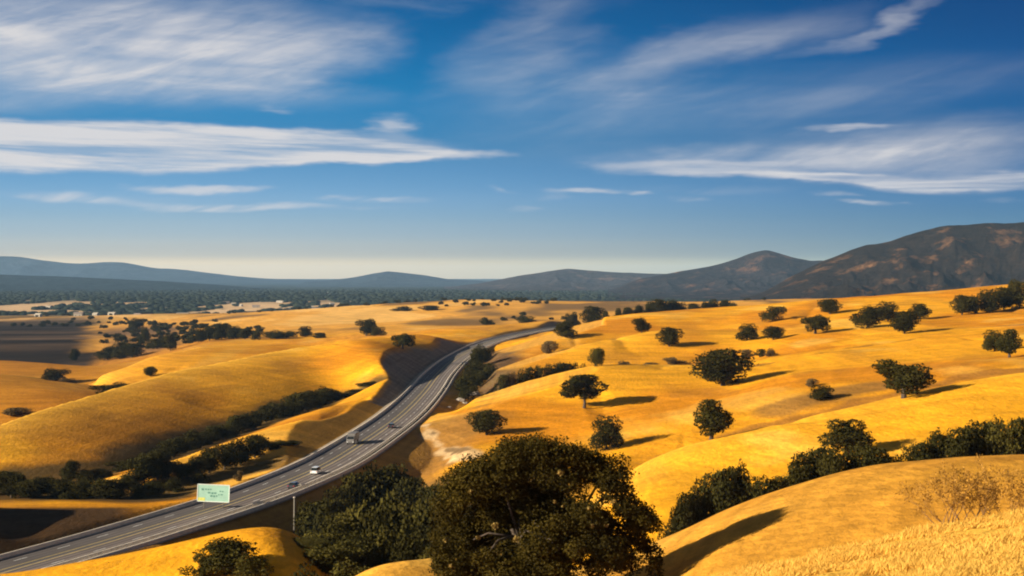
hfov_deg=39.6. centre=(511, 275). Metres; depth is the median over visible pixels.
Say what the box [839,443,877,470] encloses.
round tree
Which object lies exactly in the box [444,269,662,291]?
hills
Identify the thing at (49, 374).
round tree
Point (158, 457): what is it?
round tree
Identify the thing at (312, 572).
scrub bush
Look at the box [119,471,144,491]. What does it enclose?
round tree
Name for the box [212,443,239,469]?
round tree
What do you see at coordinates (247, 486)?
wheel track
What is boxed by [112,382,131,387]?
scrub bush
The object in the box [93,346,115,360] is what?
round tree
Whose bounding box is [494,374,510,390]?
scrub bush
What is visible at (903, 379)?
oak tree
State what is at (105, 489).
round tree
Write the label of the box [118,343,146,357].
round tree
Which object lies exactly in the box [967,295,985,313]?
round tree
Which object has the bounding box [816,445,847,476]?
round tree
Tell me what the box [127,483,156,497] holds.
scrub bush
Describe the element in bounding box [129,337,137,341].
distant tree
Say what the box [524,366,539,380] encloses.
scrub bush
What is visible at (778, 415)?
ground
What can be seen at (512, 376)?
scrub bush
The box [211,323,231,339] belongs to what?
round tree
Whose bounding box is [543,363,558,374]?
round tree
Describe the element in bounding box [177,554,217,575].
scrub bush
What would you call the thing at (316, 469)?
car
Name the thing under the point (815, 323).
oak tree
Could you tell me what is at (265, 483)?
road marking
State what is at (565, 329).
round tree
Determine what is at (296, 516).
round tree
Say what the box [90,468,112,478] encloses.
round tree
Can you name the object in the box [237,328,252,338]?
round tree
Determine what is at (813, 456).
round tree
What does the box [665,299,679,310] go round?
round tree
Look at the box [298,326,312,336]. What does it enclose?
round tree
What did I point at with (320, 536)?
round tree
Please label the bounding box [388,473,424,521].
round tree
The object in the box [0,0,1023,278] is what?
sky
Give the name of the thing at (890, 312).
round tree
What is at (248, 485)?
road marking
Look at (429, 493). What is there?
round tree
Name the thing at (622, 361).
scrub bush
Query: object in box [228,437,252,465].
round tree
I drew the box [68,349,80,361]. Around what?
round tree
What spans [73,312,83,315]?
farm building
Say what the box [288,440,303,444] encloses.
round tree
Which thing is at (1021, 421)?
round tree
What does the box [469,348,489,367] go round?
scrub bush
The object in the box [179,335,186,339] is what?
distant tree
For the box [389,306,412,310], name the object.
scrub bush
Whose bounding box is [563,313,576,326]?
scrub bush
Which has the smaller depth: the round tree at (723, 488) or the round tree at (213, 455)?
the round tree at (723, 488)
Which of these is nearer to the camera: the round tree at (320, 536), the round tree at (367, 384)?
the round tree at (320, 536)
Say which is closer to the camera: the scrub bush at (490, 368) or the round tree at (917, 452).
the round tree at (917, 452)
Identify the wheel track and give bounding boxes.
[0,328,548,563]
[0,328,550,565]
[0,330,533,560]
[4,329,548,573]
[39,339,503,568]
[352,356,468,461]
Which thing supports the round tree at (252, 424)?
on the ground at (778, 415)
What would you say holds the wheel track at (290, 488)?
on the road at (393, 429)
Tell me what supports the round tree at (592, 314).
on the ground at (778, 415)
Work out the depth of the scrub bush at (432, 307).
2095.88 m
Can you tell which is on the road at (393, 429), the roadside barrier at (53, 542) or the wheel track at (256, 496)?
the wheel track at (256, 496)
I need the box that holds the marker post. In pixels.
[293,497,295,532]
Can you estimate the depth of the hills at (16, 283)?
8958.01 m
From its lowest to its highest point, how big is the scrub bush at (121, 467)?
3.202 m
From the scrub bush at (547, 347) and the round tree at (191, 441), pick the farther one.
the scrub bush at (547, 347)
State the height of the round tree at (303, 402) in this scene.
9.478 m
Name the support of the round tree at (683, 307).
on the ground at (778, 415)
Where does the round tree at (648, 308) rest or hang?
on the ground at (778, 415)
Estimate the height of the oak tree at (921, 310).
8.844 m
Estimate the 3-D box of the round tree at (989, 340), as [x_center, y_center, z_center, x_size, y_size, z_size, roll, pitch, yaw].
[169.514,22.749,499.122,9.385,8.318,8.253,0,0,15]
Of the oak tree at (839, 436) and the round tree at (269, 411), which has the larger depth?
the round tree at (269, 411)
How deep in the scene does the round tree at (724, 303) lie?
1246.74 m
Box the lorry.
[346,431,358,443]
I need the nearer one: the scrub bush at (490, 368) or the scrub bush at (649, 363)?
the scrub bush at (649, 363)
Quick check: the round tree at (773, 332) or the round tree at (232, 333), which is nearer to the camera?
the round tree at (773, 332)
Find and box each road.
[0,328,553,570]
[1,329,549,573]
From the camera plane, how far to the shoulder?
506.23 m
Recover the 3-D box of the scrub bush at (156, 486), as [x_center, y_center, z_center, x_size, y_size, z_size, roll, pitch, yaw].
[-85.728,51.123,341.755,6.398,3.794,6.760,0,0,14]
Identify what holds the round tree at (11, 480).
on the ground at (778, 415)
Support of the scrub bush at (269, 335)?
on the ground at (778, 415)
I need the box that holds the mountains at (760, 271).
[608,250,821,299]
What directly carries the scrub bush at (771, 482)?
on the ground at (778, 415)
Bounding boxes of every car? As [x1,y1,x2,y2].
[287,481,300,488]
[310,466,322,473]
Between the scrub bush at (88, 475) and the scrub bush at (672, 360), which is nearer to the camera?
the scrub bush at (88, 475)
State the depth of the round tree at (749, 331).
717.53 m
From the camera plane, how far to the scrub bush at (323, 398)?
599.93 m
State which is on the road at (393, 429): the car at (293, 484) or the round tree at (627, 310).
the car at (293, 484)
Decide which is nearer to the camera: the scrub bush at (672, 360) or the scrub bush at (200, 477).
the scrub bush at (200, 477)
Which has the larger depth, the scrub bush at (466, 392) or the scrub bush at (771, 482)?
the scrub bush at (466, 392)
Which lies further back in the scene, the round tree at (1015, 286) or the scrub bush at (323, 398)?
the round tree at (1015, 286)
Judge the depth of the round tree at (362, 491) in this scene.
304.27 m
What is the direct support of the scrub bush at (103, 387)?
on the ground at (778, 415)
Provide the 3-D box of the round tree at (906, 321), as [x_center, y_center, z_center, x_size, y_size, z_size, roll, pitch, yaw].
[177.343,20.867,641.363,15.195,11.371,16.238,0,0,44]
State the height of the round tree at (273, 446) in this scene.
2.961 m
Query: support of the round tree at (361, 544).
on the ground at (778, 415)
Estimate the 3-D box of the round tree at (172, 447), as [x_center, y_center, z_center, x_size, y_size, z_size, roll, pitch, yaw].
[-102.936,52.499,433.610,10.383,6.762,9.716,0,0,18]
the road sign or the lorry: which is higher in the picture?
the lorry
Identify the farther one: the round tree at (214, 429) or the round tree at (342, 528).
the round tree at (214, 429)
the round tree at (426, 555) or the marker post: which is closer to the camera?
the round tree at (426, 555)
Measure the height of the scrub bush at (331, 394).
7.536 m
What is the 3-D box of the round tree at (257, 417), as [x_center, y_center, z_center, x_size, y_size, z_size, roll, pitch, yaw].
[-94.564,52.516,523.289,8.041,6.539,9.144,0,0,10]
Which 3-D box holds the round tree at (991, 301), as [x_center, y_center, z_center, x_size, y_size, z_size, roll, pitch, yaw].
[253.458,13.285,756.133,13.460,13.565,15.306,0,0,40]
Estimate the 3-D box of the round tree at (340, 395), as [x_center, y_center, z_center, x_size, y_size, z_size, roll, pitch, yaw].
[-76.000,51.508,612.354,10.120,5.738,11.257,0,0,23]
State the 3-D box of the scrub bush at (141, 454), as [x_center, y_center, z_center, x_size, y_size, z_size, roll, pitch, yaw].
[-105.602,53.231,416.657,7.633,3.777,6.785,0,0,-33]
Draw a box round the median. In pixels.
[0,328,554,572]
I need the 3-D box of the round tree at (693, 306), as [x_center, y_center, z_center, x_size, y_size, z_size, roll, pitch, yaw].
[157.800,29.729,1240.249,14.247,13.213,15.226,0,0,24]
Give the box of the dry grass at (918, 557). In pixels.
[704,507,1023,575]
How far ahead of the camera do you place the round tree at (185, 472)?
362.73 m
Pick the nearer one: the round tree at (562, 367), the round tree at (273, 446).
the round tree at (273, 446)
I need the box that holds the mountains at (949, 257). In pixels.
[740,222,1023,299]
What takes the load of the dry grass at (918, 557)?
on the ground at (778, 415)
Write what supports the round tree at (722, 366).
on the ground at (778, 415)
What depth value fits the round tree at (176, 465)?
360.28 m
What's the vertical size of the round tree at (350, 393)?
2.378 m
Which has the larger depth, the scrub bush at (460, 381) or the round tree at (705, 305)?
the round tree at (705, 305)
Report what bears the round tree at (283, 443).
on the ground at (778, 415)
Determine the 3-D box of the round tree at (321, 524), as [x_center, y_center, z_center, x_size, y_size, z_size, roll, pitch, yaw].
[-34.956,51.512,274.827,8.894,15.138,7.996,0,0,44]
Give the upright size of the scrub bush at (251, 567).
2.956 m
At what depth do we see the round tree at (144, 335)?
1557.36 m
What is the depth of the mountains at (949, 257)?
4295.93 m
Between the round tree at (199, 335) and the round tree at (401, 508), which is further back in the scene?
the round tree at (199, 335)
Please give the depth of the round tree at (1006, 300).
764.63 m
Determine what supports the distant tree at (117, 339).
on the ground at (778, 415)
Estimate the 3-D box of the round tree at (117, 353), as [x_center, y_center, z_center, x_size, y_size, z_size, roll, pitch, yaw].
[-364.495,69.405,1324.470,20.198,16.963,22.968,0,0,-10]
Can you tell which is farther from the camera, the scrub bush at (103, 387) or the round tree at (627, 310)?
the round tree at (627, 310)
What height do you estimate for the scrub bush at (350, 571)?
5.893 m
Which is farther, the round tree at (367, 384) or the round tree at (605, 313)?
the round tree at (605, 313)
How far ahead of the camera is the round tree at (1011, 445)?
209.61 m
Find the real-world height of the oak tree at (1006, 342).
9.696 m
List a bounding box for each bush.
[1,407,32,415]
[58,377,77,382]
[68,469,96,480]
[89,384,117,393]
[104,460,131,471]
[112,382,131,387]
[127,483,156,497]
[139,451,164,457]
[142,366,156,375]
[145,481,166,495]
[162,477,186,492]
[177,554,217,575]
[182,428,206,449]
[189,469,211,483]
[225,416,249,433]
[232,554,274,575]
[233,471,243,481]
[251,330,263,339]
[262,329,280,338]
[266,401,289,418]
[271,332,293,338]
[284,331,301,337]
[291,560,336,575]
[304,386,332,404]
[309,332,326,337]
[319,387,340,402]
[327,558,369,575]
[345,389,362,392]
[370,324,386,335]
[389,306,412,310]
[417,305,439,309]
[455,375,480,390]
[457,385,478,400]
[463,360,487,382]
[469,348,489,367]
[472,369,491,387]
[476,343,494,361]
[479,317,487,324]
[481,363,498,378]
[483,320,494,324]
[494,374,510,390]
[507,371,516,385]
[514,316,536,322]
[515,368,527,384]
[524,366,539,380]
[534,365,550,378]
[541,341,560,353]
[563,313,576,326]
[567,361,577,369]
[616,360,629,364]
[644,362,659,364]
[657,517,677,540]
[662,357,685,364]
[741,349,755,356]
[752,478,781,498]
[754,349,765,357]
[758,306,786,321]
[763,348,779,356]
[805,378,818,386]
[807,384,834,399]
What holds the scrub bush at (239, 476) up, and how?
on the ground at (778, 415)
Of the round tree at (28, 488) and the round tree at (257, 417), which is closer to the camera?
the round tree at (28, 488)
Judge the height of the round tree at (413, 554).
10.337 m
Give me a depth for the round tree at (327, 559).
164.05 m
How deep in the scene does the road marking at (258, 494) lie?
326.19 m
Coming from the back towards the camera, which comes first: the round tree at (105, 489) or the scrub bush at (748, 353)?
the scrub bush at (748, 353)
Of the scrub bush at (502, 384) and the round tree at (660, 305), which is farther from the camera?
the round tree at (660, 305)
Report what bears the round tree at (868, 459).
on the ground at (778, 415)
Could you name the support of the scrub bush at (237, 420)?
on the ground at (778, 415)
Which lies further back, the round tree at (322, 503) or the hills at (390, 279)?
the hills at (390, 279)
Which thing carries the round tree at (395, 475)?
on the ground at (778, 415)
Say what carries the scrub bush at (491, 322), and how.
on the ground at (778, 415)
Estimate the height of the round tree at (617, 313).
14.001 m
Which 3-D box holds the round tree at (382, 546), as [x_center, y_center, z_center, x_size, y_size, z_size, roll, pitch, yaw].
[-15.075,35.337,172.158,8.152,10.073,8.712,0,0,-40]
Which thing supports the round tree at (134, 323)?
on the ground at (778, 415)
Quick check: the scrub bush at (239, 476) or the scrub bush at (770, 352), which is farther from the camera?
the scrub bush at (770, 352)
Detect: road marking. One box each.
[0,337,506,573]
[1,328,546,559]
[2,336,508,569]
[14,339,492,560]
[51,339,502,563]
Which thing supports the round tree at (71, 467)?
on the ground at (778, 415)
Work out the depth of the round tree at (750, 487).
203.84 m
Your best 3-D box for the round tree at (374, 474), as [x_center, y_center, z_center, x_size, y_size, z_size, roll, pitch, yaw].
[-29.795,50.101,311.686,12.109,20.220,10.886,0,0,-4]
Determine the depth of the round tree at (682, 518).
199.27 m
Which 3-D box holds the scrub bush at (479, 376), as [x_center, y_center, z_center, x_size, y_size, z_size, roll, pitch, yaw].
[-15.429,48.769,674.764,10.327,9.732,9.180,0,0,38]
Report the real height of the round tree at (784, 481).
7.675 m
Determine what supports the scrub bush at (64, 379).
on the ground at (778, 415)
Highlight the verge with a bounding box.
[14,330,552,568]
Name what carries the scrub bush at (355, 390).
on the ground at (778, 415)
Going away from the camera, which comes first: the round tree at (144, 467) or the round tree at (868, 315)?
the round tree at (144, 467)
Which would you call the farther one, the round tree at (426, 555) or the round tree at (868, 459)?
the round tree at (868, 459)
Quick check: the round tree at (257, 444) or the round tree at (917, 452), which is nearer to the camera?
the round tree at (917, 452)
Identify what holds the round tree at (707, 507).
on the ground at (778, 415)
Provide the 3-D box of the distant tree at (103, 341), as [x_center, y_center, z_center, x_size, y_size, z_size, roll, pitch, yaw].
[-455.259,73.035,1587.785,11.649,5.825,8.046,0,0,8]
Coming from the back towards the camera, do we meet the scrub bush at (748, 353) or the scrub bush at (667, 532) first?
the scrub bush at (748, 353)
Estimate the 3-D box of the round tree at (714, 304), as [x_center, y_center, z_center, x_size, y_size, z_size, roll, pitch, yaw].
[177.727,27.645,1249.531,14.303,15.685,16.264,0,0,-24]
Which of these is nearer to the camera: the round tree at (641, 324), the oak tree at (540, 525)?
the oak tree at (540, 525)
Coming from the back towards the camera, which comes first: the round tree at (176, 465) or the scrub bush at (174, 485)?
the round tree at (176, 465)
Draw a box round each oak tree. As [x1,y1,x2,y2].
[390,333,415,348]
[423,430,666,575]
[558,374,608,407]
[693,398,735,439]
[800,314,831,333]
[817,418,876,456]
[871,358,936,398]
[908,303,931,317]
[993,329,1022,357]
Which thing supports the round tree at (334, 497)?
on the ground at (778, 415)
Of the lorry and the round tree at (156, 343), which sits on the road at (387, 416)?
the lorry
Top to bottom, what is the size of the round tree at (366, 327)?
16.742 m
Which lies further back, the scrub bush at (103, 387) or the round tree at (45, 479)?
the scrub bush at (103, 387)
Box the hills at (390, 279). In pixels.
[296,271,487,286]
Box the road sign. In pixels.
[197,484,229,508]
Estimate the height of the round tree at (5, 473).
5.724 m
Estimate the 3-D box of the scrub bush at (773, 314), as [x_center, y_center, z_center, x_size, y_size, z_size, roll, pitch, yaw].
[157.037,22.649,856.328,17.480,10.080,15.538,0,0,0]
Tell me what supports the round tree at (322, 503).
on the ground at (778, 415)
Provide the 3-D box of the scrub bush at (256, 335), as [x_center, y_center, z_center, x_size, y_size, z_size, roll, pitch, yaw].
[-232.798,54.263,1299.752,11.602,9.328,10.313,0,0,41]
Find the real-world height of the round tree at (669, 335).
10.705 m
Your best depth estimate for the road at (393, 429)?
348.63 m
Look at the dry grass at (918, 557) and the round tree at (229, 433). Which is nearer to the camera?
the dry grass at (918, 557)
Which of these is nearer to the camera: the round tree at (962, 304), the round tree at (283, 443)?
the round tree at (283, 443)
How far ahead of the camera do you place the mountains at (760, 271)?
7227.41 m
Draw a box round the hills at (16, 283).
[0,274,271,291]
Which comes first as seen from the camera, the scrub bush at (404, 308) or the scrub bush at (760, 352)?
the scrub bush at (760, 352)
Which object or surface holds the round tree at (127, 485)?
on the ground at (778, 415)
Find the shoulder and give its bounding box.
[288,345,490,494]
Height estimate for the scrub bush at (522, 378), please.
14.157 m
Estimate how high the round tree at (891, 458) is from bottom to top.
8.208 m
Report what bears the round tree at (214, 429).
on the ground at (778, 415)
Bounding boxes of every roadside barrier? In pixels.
[0,327,553,558]
[41,329,552,568]
[80,329,555,561]
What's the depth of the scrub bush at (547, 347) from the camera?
717.16 m
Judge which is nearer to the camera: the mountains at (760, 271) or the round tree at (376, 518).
the round tree at (376, 518)
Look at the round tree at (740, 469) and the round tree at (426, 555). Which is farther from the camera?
the round tree at (740, 469)
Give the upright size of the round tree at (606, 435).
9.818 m
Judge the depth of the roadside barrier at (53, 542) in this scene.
309.36 m
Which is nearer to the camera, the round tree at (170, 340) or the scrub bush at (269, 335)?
the round tree at (170, 340)
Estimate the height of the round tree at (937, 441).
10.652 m
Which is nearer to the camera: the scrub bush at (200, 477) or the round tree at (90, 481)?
the round tree at (90, 481)
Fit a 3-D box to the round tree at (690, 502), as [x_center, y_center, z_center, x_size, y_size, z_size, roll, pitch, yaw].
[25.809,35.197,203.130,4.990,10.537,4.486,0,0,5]
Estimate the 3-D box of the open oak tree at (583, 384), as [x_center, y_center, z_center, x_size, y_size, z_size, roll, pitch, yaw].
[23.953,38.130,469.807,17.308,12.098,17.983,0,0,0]
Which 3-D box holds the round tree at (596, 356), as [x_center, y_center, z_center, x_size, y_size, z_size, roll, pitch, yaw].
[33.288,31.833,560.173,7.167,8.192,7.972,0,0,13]
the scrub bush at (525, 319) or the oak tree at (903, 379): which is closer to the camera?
the oak tree at (903, 379)
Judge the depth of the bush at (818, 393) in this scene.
399.16 m
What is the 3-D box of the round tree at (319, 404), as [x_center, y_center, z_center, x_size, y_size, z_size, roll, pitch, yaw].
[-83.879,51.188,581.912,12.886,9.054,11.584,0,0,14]
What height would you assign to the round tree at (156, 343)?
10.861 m
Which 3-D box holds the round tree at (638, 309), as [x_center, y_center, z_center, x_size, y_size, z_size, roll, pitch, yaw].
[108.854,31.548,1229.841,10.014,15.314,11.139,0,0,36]
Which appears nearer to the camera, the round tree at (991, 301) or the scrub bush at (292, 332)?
the round tree at (991, 301)
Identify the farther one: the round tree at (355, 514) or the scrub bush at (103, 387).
the scrub bush at (103, 387)
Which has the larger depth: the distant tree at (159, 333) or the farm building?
the farm building
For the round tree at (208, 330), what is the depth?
1346.35 m
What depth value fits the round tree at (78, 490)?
328.94 m
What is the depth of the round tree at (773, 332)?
699.60 m
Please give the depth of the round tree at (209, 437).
471.75 m
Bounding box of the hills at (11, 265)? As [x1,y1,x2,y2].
[0,256,325,284]
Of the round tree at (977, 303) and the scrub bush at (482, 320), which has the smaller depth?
the round tree at (977, 303)
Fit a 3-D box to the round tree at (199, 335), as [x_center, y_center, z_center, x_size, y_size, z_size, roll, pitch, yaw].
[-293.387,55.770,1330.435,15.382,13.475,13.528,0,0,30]
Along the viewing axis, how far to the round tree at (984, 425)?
213.00 m
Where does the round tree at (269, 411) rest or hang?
on the ground at (778, 415)
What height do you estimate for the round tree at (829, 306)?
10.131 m
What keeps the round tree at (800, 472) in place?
on the ground at (778, 415)
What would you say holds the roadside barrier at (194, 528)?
on the verge
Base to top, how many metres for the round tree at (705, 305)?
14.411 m
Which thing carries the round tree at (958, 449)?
on the ground at (778, 415)
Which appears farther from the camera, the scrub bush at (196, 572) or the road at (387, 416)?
the road at (387, 416)
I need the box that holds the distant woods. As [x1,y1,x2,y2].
[0,288,739,315]
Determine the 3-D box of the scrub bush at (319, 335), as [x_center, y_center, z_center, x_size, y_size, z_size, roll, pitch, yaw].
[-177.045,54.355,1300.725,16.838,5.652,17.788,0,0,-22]
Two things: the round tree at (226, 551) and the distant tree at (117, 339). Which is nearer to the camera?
the round tree at (226, 551)
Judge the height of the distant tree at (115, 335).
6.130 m
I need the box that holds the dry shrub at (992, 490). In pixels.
[894,453,1023,524]
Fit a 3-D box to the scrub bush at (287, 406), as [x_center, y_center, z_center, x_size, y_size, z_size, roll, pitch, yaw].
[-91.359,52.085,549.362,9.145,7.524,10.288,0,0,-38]
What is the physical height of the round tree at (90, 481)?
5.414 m
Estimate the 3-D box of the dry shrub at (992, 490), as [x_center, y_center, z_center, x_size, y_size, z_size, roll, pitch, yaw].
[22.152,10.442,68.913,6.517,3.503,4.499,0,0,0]
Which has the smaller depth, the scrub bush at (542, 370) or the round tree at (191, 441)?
the round tree at (191, 441)
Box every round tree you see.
[0,470,25,490]
[0,472,26,497]
[13,478,47,497]
[36,475,54,495]
[40,367,71,380]
[41,478,72,497]
[58,459,80,480]
[58,480,92,499]
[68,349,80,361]
[80,477,100,497]
[86,478,124,498]
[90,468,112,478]
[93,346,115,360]
[108,477,135,498]
[109,342,128,358]
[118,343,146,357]
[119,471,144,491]
[125,456,162,484]
[127,317,145,329]
[137,327,150,341]
[141,449,173,479]
[143,338,166,348]
[150,447,172,459]
[155,460,181,480]
[157,437,189,457]
[164,334,176,350]
[172,463,196,478]
[175,437,198,453]
[186,454,208,477]
[190,329,206,341]
[192,535,261,574]
[199,432,221,445]
[199,447,224,473]
[200,425,225,441]
[202,326,217,340]
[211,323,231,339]
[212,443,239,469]
[219,424,240,439]
[225,326,241,339]
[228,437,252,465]
[229,413,256,430]
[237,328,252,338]
[244,434,270,457]
[245,410,265,425]
[254,404,279,422]
[265,440,281,450]
[273,439,294,445]
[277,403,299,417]
[279,392,318,414]
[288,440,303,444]
[291,390,323,410]
[291,536,328,547]
[292,501,321,537]
[297,499,336,535]
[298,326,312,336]
[301,544,366,574]
[302,530,341,547]
[313,504,352,533]
[318,483,354,516]
[319,512,362,543]
[328,389,348,401]
[329,500,381,534]
[330,530,387,575]
[337,470,388,518]
[342,392,355,397]
[354,318,376,335]
[354,381,375,387]
[357,499,399,555]
[359,459,401,508]
[360,526,416,567]
[371,462,411,502]
[378,485,432,545]
[386,529,435,562]
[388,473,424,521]
[397,502,443,550]
[415,479,440,514]
[416,544,448,559]
[463,409,508,434]
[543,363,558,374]
[552,362,569,372]
[553,321,578,337]
[572,312,580,325]
[578,305,604,322]
[587,347,604,365]
[587,414,624,450]
[602,309,609,317]
[614,308,622,315]
[622,307,634,314]
[631,317,652,332]
[632,305,643,313]
[642,301,654,312]
[650,299,669,311]
[655,327,683,346]
[664,505,696,536]
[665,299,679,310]
[676,302,687,309]
[676,485,708,523]
[686,303,699,309]
[687,476,716,516]
[688,348,758,385]
[699,302,711,308]
[700,466,748,516]
[708,299,718,307]
[718,300,730,306]
[727,458,750,501]
[734,323,758,340]
[736,474,773,501]
[761,326,784,339]
[770,471,799,488]
[784,451,812,487]
[798,445,833,479]
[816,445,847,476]
[817,298,842,313]
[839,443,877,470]
[849,305,887,328]
[850,446,890,468]
[876,301,899,321]
[876,448,903,463]
[888,311,920,333]
[897,440,935,461]
[925,427,955,458]
[942,428,970,457]
[948,294,973,314]
[957,423,992,455]
[966,414,1007,455]
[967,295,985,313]
[977,288,1002,312]
[982,329,1001,351]
[982,419,1023,454]
[992,286,1017,309]
[1006,279,1023,308]
[1007,416,1023,453]
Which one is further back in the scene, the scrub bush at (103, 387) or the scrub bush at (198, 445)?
the scrub bush at (103, 387)
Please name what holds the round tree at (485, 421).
on the ground at (778, 415)
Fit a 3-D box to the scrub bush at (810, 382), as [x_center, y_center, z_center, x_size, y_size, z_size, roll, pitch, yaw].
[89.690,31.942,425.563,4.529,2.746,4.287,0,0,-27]
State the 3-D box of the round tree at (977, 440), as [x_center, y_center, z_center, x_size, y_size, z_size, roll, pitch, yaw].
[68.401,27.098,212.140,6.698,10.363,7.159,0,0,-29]
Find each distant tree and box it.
[99,339,108,342]
[111,333,121,337]
[113,337,123,341]
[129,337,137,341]
[157,331,164,335]
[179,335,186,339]
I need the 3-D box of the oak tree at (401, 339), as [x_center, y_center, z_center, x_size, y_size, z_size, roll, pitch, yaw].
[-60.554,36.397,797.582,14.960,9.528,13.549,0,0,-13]
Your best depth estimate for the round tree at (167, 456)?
424.00 m
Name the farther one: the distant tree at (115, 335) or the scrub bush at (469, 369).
the distant tree at (115, 335)
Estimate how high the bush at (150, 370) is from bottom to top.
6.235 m
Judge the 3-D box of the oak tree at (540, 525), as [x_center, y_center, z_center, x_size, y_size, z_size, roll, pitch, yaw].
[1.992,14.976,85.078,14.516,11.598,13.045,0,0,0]
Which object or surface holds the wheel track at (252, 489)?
on the road at (387, 416)
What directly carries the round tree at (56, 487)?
on the ground at (778, 415)
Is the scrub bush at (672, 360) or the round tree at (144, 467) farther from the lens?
the scrub bush at (672, 360)
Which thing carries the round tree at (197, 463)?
on the ground at (778, 415)
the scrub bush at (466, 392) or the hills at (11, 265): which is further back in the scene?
the hills at (11, 265)
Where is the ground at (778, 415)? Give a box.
[0,279,1023,575]
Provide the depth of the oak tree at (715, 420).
299.51 m
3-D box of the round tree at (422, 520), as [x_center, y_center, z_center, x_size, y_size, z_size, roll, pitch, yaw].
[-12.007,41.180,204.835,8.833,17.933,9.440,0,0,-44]
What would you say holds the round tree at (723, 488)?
on the ground at (778, 415)
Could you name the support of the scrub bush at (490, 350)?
on the ground at (778, 415)
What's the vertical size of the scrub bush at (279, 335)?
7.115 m
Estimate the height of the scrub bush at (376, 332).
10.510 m
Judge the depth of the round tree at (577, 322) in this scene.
1257.92 m
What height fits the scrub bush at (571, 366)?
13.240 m
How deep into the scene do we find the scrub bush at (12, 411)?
580.12 m

